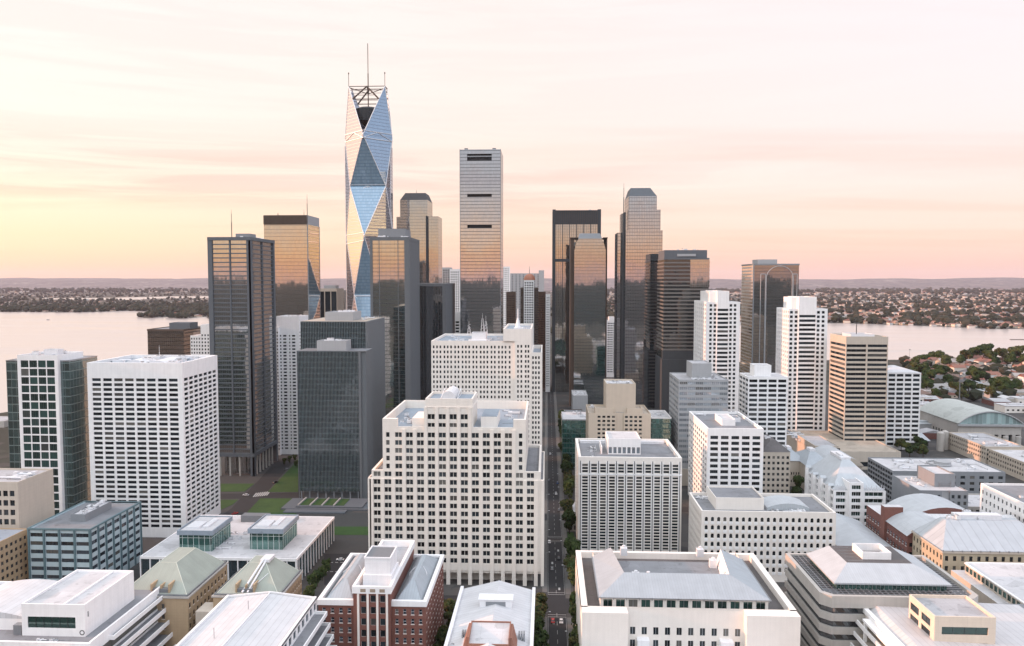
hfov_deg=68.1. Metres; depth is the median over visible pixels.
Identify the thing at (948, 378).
tree
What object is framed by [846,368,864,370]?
window
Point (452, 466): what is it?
window
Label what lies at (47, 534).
window
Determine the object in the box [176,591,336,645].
office block
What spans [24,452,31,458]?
window
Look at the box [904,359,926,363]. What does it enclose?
house
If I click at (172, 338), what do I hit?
office block
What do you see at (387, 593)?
masonry block
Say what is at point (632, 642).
window
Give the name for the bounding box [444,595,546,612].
road
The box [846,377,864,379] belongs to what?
window
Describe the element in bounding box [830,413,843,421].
window
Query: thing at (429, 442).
window
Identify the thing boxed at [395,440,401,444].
window
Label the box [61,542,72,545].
window
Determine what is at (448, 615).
tree
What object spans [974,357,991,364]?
house
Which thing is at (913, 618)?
window
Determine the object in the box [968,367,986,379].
tree
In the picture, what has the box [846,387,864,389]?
window
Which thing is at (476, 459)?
window
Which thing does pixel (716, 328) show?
apartment tower
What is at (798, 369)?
window
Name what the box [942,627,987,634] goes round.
window
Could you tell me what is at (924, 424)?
shed
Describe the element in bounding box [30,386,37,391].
window
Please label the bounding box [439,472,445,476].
window
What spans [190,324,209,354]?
apartment block
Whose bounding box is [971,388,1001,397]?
shed
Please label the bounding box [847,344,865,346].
window
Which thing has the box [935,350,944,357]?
tree
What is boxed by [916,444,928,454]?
tree
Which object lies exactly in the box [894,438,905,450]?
tree
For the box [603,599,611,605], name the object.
window
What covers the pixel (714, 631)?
window
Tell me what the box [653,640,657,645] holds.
window
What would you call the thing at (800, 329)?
window
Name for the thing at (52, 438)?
window
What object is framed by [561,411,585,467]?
office block
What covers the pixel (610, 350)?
apartment tower
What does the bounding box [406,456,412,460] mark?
window
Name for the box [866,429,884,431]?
window
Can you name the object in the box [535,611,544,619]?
street tree
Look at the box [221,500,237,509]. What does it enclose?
lawn
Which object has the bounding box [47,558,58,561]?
window
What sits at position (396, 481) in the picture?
window
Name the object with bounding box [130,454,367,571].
plaza
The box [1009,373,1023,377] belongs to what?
house
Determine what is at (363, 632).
window
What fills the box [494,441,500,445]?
window
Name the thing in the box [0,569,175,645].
office block
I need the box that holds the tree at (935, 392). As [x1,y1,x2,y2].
[931,388,942,395]
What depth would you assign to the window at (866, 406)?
685.56 m
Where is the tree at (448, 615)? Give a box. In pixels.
[443,611,452,625]
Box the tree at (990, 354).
[982,349,997,358]
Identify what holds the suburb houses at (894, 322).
on the ground at (4, 450)
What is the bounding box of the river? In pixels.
[739,323,1023,361]
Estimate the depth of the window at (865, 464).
641.20 m
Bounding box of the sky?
[0,0,1023,279]
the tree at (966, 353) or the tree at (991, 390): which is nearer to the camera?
the tree at (991, 390)
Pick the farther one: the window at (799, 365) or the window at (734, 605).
the window at (799, 365)
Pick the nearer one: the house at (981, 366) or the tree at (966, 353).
the house at (981, 366)
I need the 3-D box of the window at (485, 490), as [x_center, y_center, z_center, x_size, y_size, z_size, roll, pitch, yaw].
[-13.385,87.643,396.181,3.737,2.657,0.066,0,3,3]
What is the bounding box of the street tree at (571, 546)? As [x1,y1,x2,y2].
[563,538,579,558]
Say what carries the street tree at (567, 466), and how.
on the city ground at (453, 587)
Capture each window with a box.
[21,360,27,366]
[21,369,28,375]
[21,377,28,383]
[22,385,28,391]
[22,394,29,400]
[22,402,29,408]
[23,410,29,416]
[23,419,30,425]
[23,427,30,433]
[24,435,30,441]
[24,444,30,449]
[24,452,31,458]
[24,460,31,466]
[28,616,75,627]
[29,360,36,366]
[30,369,36,375]
[30,377,37,383]
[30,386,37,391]
[30,533,41,536]
[31,394,37,400]
[31,402,38,408]
[31,410,38,416]
[31,541,42,544]
[31,550,42,552]
[31,558,42,561]
[32,419,38,425]
[32,427,38,433]
[32,435,39,441]
[32,444,39,450]
[32,566,43,569]
[32,575,43,577]
[33,452,39,458]
[33,460,40,466]
[38,360,45,366]
[38,369,45,375]
[39,377,45,383]
[39,386,46,392]
[39,394,46,400]
[40,402,46,408]
[40,411,46,416]
[40,419,47,425]
[40,427,47,433]
[41,435,47,441]
[41,444,48,450]
[41,452,48,458]
[42,460,48,466]
[46,533,57,536]
[46,541,57,544]
[46,550,57,553]
[47,361,53,366]
[47,369,54,375]
[47,377,54,383]
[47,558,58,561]
[47,567,58,569]
[47,575,58,578]
[48,386,54,392]
[48,394,55,400]
[48,402,55,408]
[49,411,55,417]
[49,419,55,425]
[49,427,56,433]
[49,436,56,441]
[50,444,56,450]
[50,452,57,458]
[50,460,57,466]
[53,469,57,475]
[53,477,57,483]
[54,485,58,491]
[54,493,58,499]
[54,502,58,507]
[61,533,72,536]
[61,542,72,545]
[61,550,73,553]
[62,558,73,561]
[62,567,73,570]
[76,533,87,536]
[76,542,88,545]
[77,550,88,553]
[77,559,88,562]
[103,605,156,645]
[127,620,156,645]
[320,291,323,317]
[325,291,330,311]
[331,291,336,310]
[360,589,384,592]
[361,595,365,601]
[361,607,365,612]
[361,618,365,624]
[361,630,365,635]
[370,595,375,601]
[371,607,375,613]
[371,619,375,624]
[371,630,375,636]
[374,471,379,475]
[374,479,379,483]
[380,596,384,601]
[380,607,384,613]
[380,619,384,624]
[380,630,384,636]
[385,479,390,483]
[395,432,401,436]
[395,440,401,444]
[395,448,401,452]
[395,456,401,460]
[395,479,401,483]
[406,432,412,436]
[406,440,412,444]
[406,448,412,452]
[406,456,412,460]
[406,464,412,468]
[417,440,423,444]
[417,448,423,452]
[417,456,423,460]
[417,464,423,468]
[417,472,423,476]
[417,480,423,484]
[428,414,434,418]
[428,440,434,444]
[428,448,434,452]
[428,456,434,460]
[428,464,434,468]
[428,472,434,476]
[428,480,434,484]
[439,414,445,418]
[439,433,445,437]
[439,448,445,452]
[439,456,445,460]
[439,464,445,468]
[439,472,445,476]
[439,480,445,484]
[450,414,456,418]
[450,433,456,437]
[450,441,456,445]
[450,456,456,460]
[450,464,456,468]
[450,472,456,476]
[450,480,456,484]
[461,414,467,418]
[461,433,467,437]
[461,441,467,445]
[461,449,467,453]
[461,464,467,468]
[461,472,467,476]
[461,480,467,484]
[461,488,467,492]
[472,433,478,437]
[472,441,478,445]
[472,449,478,453]
[472,457,478,461]
[472,480,478,484]
[472,488,478,492]
[483,433,489,437]
[483,441,489,445]
[483,449,489,453]
[483,457,489,461]
[483,465,489,469]
[483,488,489,492]
[494,433,500,437]
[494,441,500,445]
[494,449,500,453]
[494,457,500,461]
[494,465,500,469]
[494,473,500,477]
[505,433,511,437]
[505,441,511,445]
[505,449,511,453]
[505,457,511,461]
[505,465,511,469]
[505,473,511,477]
[505,481,511,485]
[516,473,522,477]
[516,481,522,485]
[516,489,522,493]
[527,473,533,477]
[527,481,533,485]
[527,489,533,493]
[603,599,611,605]
[616,599,624,606]
[629,600,637,606]
[630,627,634,633]
[630,639,634,645]
[641,600,649,606]
[642,627,646,633]
[653,627,657,634]
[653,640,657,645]
[654,600,662,606]
[665,627,669,634]
[665,640,669,645]
[667,600,675,607]
[677,628,681,634]
[679,601,687,607]
[688,628,692,634]
[692,601,700,607]
[700,628,704,635]
[705,601,713,607]
[712,628,716,635]
[717,330,727,332]
[717,347,727,349]
[718,317,727,319]
[718,601,726,608]
[723,629,727,635]
[731,447,738,450]
[731,602,738,608]
[735,629,739,635]
[741,470,748,473]
[743,602,751,608]
[752,453,759,456]
[756,602,764,608]
[797,400,813,401]
[797,404,813,406]
[797,409,812,410]
[797,413,812,414]
[797,418,812,419]
[797,422,812,423]
[797,426,812,428]
[798,355,814,357]
[798,360,814,361]
[798,364,813,366]
[798,369,813,370]
[798,373,813,375]
[798,378,813,379]
[798,382,813,383]
[798,386,813,388]
[798,391,813,392]
[798,395,813,397]
[799,315,815,316]
[799,319,814,321]
[799,324,814,325]
[799,328,814,330]
[799,333,814,334]
[799,337,814,339]
[799,342,814,343]
[799,346,814,348]
[799,351,814,352]
[829,422,842,430]
[829,426,842,434]
[830,377,844,383]
[830,382,843,388]
[830,386,843,392]
[830,391,843,397]
[830,395,843,402]
[830,400,843,407]
[830,404,843,411]
[830,409,843,416]
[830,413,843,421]
[831,341,844,346]
[831,346,844,350]
[831,350,844,355]
[831,355,844,360]
[831,359,844,364]
[831,364,844,369]
[831,368,844,374]
[831,373,844,379]
[836,492,844,495]
[836,498,844,501]
[836,505,844,508]
[845,396,864,398]
[845,401,864,403]
[845,406,863,407]
[845,410,863,412]
[845,415,863,417]
[845,420,863,421]
[845,424,863,426]
[845,429,863,431]
[845,434,863,435]
[846,359,865,360]
[846,363,865,365]
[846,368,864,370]
[846,373,864,374]
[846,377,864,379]
[846,382,864,384]
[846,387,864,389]
[846,392,864,393]
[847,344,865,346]
[847,349,865,351]
[847,354,865,356]
[851,505,859,508]
[851,512,859,515]
[852,485,860,488]
[852,492,859,495]
[860,462,867,466]
[865,434,884,436]
[865,439,883,440]
[865,492,882,495]
[865,499,881,502]
[866,396,885,398]
[866,401,885,403]
[866,406,884,407]
[866,411,884,412]
[866,415,884,417]
[866,420,884,422]
[866,425,884,426]
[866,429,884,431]
[867,359,886,360]
[867,363,886,365]
[867,368,885,370]
[867,373,885,375]
[867,378,885,379]
[867,382,885,384]
[867,387,885,389]
[867,392,885,393]
[868,344,886,346]
[868,349,886,351]
[868,354,886,356]
[911,602,918,615]
[911,614,917,624]
[922,612,929,624]
[922,624,929,635]
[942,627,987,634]
[960,413,1022,424]
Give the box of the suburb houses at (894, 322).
[1,289,1023,398]
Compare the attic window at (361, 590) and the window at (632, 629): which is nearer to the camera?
the window at (632, 629)
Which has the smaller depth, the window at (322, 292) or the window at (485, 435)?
the window at (485, 435)
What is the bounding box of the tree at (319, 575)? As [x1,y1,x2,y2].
[313,569,323,586]
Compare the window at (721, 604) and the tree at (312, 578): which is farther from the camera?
the tree at (312, 578)
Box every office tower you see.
[6,349,96,513]
[87,352,220,537]
[207,214,277,475]
[263,208,320,319]
[297,310,385,497]
[370,229,419,414]
[396,190,441,282]
[420,283,454,399]
[655,248,709,413]
[740,259,799,372]
[786,320,900,469]
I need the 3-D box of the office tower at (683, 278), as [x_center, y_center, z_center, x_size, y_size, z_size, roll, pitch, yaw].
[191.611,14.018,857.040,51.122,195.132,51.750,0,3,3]
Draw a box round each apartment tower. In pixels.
[276,314,307,454]
[442,267,451,282]
[450,269,459,310]
[455,311,459,332]
[503,267,509,328]
[506,292,515,324]
[510,270,543,321]
[520,266,537,344]
[538,292,545,387]
[545,294,549,391]
[606,316,613,376]
[693,290,739,411]
[775,296,827,430]
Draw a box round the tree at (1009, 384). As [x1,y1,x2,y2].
[997,380,1016,390]
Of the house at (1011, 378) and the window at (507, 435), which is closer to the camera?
the window at (507, 435)
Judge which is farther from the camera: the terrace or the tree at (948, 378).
the tree at (948, 378)
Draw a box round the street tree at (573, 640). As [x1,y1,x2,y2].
[568,634,578,645]
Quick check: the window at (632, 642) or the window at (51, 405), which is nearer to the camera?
the window at (632, 642)
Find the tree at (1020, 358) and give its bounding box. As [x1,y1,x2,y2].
[1017,353,1023,362]
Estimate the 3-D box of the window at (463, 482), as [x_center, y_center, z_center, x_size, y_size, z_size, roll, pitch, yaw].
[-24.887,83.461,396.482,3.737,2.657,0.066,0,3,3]
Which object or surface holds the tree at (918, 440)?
on the city ground at (453, 587)
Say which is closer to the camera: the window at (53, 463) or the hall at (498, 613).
the hall at (498, 613)
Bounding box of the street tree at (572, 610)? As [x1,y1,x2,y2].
[568,603,575,627]
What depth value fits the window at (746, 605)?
291.28 m
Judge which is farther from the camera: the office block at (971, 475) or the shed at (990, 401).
the shed at (990, 401)
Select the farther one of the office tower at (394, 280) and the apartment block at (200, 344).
the office tower at (394, 280)
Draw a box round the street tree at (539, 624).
[534,616,544,630]
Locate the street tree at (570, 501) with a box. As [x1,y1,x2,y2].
[559,498,573,508]
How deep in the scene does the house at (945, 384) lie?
1059.98 m
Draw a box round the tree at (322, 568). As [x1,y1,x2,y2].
[318,564,326,580]
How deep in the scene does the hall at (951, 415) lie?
744.03 m
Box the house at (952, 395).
[948,392,957,397]
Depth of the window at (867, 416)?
685.89 m
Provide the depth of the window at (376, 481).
398.66 m
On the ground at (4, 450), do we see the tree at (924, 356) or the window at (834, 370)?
the tree at (924, 356)
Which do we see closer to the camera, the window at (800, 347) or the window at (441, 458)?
the window at (441, 458)
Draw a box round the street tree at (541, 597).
[535,592,547,610]
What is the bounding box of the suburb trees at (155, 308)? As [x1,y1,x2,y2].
[0,286,1023,400]
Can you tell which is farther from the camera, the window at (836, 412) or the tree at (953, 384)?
the tree at (953, 384)
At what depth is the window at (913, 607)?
286.17 m
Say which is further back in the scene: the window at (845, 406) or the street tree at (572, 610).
the window at (845, 406)
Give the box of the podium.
[571,390,587,411]
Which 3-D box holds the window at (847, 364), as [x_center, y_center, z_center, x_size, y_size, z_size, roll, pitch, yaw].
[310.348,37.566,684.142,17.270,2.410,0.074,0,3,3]
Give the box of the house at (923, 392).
[921,390,931,395]
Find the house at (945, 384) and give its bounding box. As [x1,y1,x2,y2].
[924,382,955,389]
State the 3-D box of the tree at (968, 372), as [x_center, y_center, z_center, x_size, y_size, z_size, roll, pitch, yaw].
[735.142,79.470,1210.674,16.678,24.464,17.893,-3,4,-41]
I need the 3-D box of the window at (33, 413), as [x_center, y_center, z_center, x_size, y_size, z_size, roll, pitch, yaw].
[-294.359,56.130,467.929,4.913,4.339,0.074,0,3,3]
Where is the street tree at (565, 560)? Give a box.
[563,555,574,570]
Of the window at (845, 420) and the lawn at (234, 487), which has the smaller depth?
the lawn at (234, 487)
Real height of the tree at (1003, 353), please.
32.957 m
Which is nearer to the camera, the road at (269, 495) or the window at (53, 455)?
the window at (53, 455)
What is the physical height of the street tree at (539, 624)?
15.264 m
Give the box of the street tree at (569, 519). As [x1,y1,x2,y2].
[561,513,575,533]
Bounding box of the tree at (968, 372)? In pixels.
[965,365,977,375]
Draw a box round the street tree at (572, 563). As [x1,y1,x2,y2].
[567,560,574,568]
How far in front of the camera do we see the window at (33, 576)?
386.92 m
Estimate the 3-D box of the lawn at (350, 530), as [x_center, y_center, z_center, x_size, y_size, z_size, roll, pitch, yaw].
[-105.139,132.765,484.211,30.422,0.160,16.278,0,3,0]
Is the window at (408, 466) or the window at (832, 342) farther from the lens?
the window at (832, 342)
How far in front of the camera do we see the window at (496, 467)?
395.51 m
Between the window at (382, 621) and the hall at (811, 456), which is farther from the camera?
the hall at (811, 456)
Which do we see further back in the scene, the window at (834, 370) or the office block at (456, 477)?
the window at (834, 370)
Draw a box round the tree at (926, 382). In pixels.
[921,376,933,388]
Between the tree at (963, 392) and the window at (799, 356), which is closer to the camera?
the window at (799, 356)
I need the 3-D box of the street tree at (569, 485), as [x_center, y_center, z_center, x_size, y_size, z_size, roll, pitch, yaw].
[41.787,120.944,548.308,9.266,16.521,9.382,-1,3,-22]
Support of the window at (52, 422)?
in the office tower at (47, 402)
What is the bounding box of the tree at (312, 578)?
[306,571,316,590]
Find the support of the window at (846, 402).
in the office tower at (858, 367)
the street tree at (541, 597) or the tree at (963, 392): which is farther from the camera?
the tree at (963, 392)
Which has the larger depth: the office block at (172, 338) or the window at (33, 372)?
the office block at (172, 338)
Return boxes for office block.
[0,468,54,527]
[0,528,28,580]
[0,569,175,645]
[27,500,142,580]
[140,513,334,580]
[147,322,200,354]
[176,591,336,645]
[320,285,343,317]
[344,290,346,309]
[368,386,544,585]
[431,309,541,444]
[560,409,582,411]
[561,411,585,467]
[575,431,681,551]
[575,545,800,645]
[586,379,650,438]
[649,410,671,442]
[669,360,727,485]
[688,411,763,494]
[688,486,835,581]
[739,363,787,445]
[763,434,789,493]
[784,543,977,645]
[850,594,1023,645]
[867,457,1005,503]
[885,365,920,449]
[891,465,967,508]
[948,432,1023,464]
[951,562,1023,603]
[968,493,979,511]
[980,483,1023,523]
[988,449,1023,480]
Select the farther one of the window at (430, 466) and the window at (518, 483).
the window at (430, 466)
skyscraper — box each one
[345,43,392,316]
[460,148,502,333]
[552,209,600,391]
[569,233,607,405]
[614,188,662,409]
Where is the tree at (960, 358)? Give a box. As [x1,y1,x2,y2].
[956,354,966,362]
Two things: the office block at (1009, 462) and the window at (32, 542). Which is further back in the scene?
the office block at (1009, 462)
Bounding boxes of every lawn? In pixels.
[221,484,252,491]
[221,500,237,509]
[247,498,295,514]
[268,459,297,491]
[334,527,367,534]
[567,532,575,556]
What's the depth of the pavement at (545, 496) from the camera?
667.12 m
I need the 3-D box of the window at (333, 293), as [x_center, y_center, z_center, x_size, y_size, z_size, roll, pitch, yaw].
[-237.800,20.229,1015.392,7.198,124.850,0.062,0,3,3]
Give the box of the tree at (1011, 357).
[1004,352,1016,361]
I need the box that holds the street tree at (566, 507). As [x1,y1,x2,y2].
[562,503,572,511]
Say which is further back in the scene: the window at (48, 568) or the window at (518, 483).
the window at (518, 483)
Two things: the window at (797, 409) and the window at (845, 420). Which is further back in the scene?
the window at (797, 409)
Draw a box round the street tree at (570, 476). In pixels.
[563,474,574,486]
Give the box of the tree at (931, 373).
[922,369,940,377]
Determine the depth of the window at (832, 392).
704.56 m
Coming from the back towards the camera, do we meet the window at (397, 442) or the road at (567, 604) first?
the window at (397, 442)
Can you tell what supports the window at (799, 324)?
in the apartment tower at (801, 341)
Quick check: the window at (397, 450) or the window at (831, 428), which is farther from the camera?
the window at (831, 428)
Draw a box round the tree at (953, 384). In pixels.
[948,381,963,389]
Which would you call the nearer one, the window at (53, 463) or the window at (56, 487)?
the window at (53, 463)
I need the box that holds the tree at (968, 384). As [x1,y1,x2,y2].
[963,379,976,390]
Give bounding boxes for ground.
[0,290,1023,467]
[130,377,1023,645]
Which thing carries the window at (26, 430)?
in the office tower at (47, 402)
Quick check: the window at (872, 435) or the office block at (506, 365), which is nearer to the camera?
the office block at (506, 365)
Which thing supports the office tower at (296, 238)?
on the city ground at (453, 587)
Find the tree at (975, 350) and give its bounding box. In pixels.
[968,346,981,354]
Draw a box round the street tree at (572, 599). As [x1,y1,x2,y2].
[569,591,575,608]
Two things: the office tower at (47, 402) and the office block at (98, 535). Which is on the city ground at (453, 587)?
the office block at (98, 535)
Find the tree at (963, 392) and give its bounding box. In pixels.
[955,387,968,400]
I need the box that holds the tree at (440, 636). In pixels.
[435,628,447,645]
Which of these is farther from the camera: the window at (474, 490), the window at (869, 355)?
the window at (869, 355)
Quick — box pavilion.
[919,433,929,446]
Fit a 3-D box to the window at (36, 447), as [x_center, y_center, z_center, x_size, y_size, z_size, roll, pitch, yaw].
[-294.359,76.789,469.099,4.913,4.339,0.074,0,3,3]
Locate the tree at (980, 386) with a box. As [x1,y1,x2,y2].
[976,383,985,388]
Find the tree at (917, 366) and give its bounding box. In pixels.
[909,361,922,369]
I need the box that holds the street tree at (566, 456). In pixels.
[563,453,570,461]
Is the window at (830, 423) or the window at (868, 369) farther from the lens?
the window at (830, 423)
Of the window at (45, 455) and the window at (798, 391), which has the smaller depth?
the window at (45, 455)
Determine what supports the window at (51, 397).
in the office tower at (47, 402)
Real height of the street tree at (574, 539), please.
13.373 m
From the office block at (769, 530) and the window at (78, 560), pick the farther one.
the office block at (769, 530)
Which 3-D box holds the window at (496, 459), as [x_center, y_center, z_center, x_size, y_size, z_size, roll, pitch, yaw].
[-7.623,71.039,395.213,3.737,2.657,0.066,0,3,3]
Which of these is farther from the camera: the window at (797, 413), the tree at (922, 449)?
the window at (797, 413)
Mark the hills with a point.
(1001, 283)
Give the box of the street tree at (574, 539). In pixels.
[564,537,580,549]
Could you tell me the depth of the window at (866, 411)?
685.73 m
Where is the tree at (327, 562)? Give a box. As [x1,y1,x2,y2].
[321,558,330,572]
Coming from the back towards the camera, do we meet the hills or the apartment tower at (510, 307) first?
the hills
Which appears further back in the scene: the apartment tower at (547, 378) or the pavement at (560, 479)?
the apartment tower at (547, 378)
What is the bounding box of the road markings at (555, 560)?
[548,390,567,645]
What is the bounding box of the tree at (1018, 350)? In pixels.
[1007,345,1023,355]
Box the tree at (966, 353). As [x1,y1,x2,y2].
[959,349,973,358]
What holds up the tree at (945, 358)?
on the ground at (4, 450)
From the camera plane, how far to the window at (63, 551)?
385.50 m
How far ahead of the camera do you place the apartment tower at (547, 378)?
1082.36 m
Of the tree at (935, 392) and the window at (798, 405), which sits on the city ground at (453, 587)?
the tree at (935, 392)
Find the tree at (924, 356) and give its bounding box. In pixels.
[917,354,930,359]
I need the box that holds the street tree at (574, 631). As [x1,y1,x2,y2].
[569,624,577,636]
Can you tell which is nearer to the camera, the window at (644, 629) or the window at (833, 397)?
the window at (644, 629)
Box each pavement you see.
[542,521,546,591]
[544,392,546,513]
[554,392,559,448]
[557,452,563,500]
[561,511,570,593]
[567,618,573,643]
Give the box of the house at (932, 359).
[926,357,939,364]
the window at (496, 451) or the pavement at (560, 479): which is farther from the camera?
the pavement at (560, 479)
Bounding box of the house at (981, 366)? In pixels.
[972,363,984,368]
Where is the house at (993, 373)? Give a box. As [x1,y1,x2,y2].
[986,370,1000,377]
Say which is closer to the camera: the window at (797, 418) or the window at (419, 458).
the window at (419, 458)
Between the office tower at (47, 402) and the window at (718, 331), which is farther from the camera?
the window at (718, 331)
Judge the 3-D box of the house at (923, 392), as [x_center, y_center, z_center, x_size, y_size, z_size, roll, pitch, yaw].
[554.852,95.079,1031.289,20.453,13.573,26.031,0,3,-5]
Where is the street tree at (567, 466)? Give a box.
[560,461,573,473]
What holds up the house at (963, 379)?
on the ground at (4, 450)
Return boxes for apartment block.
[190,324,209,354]
[804,451,885,525]
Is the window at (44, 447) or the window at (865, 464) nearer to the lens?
the window at (44, 447)
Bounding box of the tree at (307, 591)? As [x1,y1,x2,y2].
[303,586,314,595]
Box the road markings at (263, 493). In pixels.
[253,492,342,571]
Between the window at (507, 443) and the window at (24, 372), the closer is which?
the window at (507, 443)
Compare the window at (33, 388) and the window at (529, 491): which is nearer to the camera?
the window at (529, 491)
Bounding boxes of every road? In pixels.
[220,492,302,498]
[223,459,294,514]
[324,554,348,584]
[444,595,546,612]
[547,374,567,645]
[560,506,688,511]
[566,598,569,612]
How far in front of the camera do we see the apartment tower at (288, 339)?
693.14 m
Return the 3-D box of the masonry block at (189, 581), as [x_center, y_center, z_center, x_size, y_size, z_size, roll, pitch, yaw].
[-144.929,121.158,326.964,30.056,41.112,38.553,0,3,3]
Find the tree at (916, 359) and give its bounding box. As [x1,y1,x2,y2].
[910,356,919,362]
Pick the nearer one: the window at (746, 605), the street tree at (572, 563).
the window at (746, 605)
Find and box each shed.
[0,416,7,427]
[919,428,938,438]
[920,395,931,400]
[920,401,928,406]
[920,420,931,428]
[924,396,938,401]
[942,387,956,392]
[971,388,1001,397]
[982,398,1011,405]
[994,403,1023,412]
[997,395,1014,402]
[1010,396,1023,402]
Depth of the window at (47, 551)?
385.79 m
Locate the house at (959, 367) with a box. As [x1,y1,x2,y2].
[949,363,966,371]
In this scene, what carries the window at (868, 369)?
in the office tower at (858, 367)
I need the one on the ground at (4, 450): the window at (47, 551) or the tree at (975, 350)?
the tree at (975, 350)
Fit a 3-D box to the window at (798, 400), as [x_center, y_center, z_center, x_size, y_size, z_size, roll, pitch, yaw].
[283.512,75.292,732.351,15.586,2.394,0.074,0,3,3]
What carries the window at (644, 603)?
in the office block at (698, 597)
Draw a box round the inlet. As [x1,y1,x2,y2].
[43,296,208,299]
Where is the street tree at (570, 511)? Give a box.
[563,509,575,515]
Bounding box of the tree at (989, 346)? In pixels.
[977,343,993,356]
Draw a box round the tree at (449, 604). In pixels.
[444,598,456,611]
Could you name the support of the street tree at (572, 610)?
on the city ground at (453, 587)
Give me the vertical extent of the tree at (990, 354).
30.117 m
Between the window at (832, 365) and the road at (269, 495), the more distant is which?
the window at (832, 365)
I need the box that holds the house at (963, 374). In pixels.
[960,372,971,377]
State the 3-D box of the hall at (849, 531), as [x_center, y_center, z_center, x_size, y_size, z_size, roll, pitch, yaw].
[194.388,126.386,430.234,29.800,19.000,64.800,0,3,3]
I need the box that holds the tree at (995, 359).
[990,356,1000,362]
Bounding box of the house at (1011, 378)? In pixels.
[995,374,1014,379]
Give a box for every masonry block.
[134,547,227,645]
[195,554,302,624]
[317,540,443,645]
[866,493,1016,554]
[911,512,1023,574]
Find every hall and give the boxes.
[444,580,534,645]
[784,445,799,485]
[796,447,822,489]
[815,445,862,469]
[835,513,891,546]
[920,398,1023,444]
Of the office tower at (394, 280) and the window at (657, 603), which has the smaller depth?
the window at (657, 603)
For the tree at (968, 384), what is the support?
on the ground at (4, 450)
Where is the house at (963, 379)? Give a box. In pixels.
[959,377,977,383]
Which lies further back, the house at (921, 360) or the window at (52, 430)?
the house at (921, 360)
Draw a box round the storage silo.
[936,430,948,450]
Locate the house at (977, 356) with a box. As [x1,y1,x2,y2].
[968,354,983,358]
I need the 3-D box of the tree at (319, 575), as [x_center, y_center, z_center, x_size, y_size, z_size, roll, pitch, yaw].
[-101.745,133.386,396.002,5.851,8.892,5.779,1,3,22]
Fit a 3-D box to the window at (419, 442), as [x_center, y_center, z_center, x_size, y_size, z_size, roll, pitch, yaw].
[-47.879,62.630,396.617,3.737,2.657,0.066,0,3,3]
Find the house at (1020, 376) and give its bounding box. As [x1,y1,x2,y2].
[1018,374,1023,381]
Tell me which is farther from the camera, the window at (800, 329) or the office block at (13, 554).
the window at (800, 329)
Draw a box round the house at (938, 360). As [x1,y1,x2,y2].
[935,357,964,364]
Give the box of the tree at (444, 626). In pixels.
[438,624,448,629]
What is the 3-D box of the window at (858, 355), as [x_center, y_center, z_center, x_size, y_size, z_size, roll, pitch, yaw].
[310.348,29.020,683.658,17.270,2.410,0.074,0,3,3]
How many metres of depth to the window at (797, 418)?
733.34 m
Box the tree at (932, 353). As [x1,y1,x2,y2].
[928,351,934,356]
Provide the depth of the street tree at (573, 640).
316.58 m
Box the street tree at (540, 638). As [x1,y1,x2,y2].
[534,629,549,645]
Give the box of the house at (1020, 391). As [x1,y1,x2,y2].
[1016,389,1023,394]
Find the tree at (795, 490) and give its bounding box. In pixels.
[790,486,802,493]
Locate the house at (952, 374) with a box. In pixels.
[936,373,960,377]
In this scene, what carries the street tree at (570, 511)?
on the city ground at (453, 587)
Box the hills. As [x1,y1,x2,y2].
[0,277,1023,290]
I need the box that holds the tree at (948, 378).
[942,374,953,382]
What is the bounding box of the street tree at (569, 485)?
[563,479,574,498]
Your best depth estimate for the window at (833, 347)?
703.70 m
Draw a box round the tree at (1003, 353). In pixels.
[994,347,1008,361]
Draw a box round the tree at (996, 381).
[988,376,1009,386]
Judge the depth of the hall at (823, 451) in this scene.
606.90 m
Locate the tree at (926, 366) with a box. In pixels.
[920,362,930,370]
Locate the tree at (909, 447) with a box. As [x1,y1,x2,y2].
[900,441,919,457]
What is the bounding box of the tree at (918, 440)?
[913,436,927,445]
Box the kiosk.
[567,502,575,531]
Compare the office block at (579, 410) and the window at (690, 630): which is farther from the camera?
the office block at (579, 410)
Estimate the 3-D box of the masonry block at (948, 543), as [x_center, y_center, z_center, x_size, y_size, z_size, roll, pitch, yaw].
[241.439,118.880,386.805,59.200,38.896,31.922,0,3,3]
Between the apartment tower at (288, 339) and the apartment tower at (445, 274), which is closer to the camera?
the apartment tower at (288, 339)
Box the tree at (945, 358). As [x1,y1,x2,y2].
[941,354,951,363]
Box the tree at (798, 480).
[793,475,804,486]
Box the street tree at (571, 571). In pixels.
[567,566,574,590]
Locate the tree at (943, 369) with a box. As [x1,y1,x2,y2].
[932,364,950,374]
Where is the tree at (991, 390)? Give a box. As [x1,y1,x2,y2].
[984,385,996,395]
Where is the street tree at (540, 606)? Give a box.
[535,600,546,612]
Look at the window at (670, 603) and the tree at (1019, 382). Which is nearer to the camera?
the window at (670, 603)
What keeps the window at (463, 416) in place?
in the office block at (456, 477)
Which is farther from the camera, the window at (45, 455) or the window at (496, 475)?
the window at (45, 455)
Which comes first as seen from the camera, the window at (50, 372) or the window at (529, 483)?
the window at (529, 483)
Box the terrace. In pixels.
[281,497,367,513]
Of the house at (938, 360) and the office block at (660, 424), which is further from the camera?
the house at (938, 360)
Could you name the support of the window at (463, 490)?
in the office block at (456, 477)
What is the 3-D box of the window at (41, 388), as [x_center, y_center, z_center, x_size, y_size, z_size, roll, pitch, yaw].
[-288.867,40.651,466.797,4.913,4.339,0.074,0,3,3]
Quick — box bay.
[0,311,208,412]
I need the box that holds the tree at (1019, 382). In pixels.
[1012,378,1022,388]

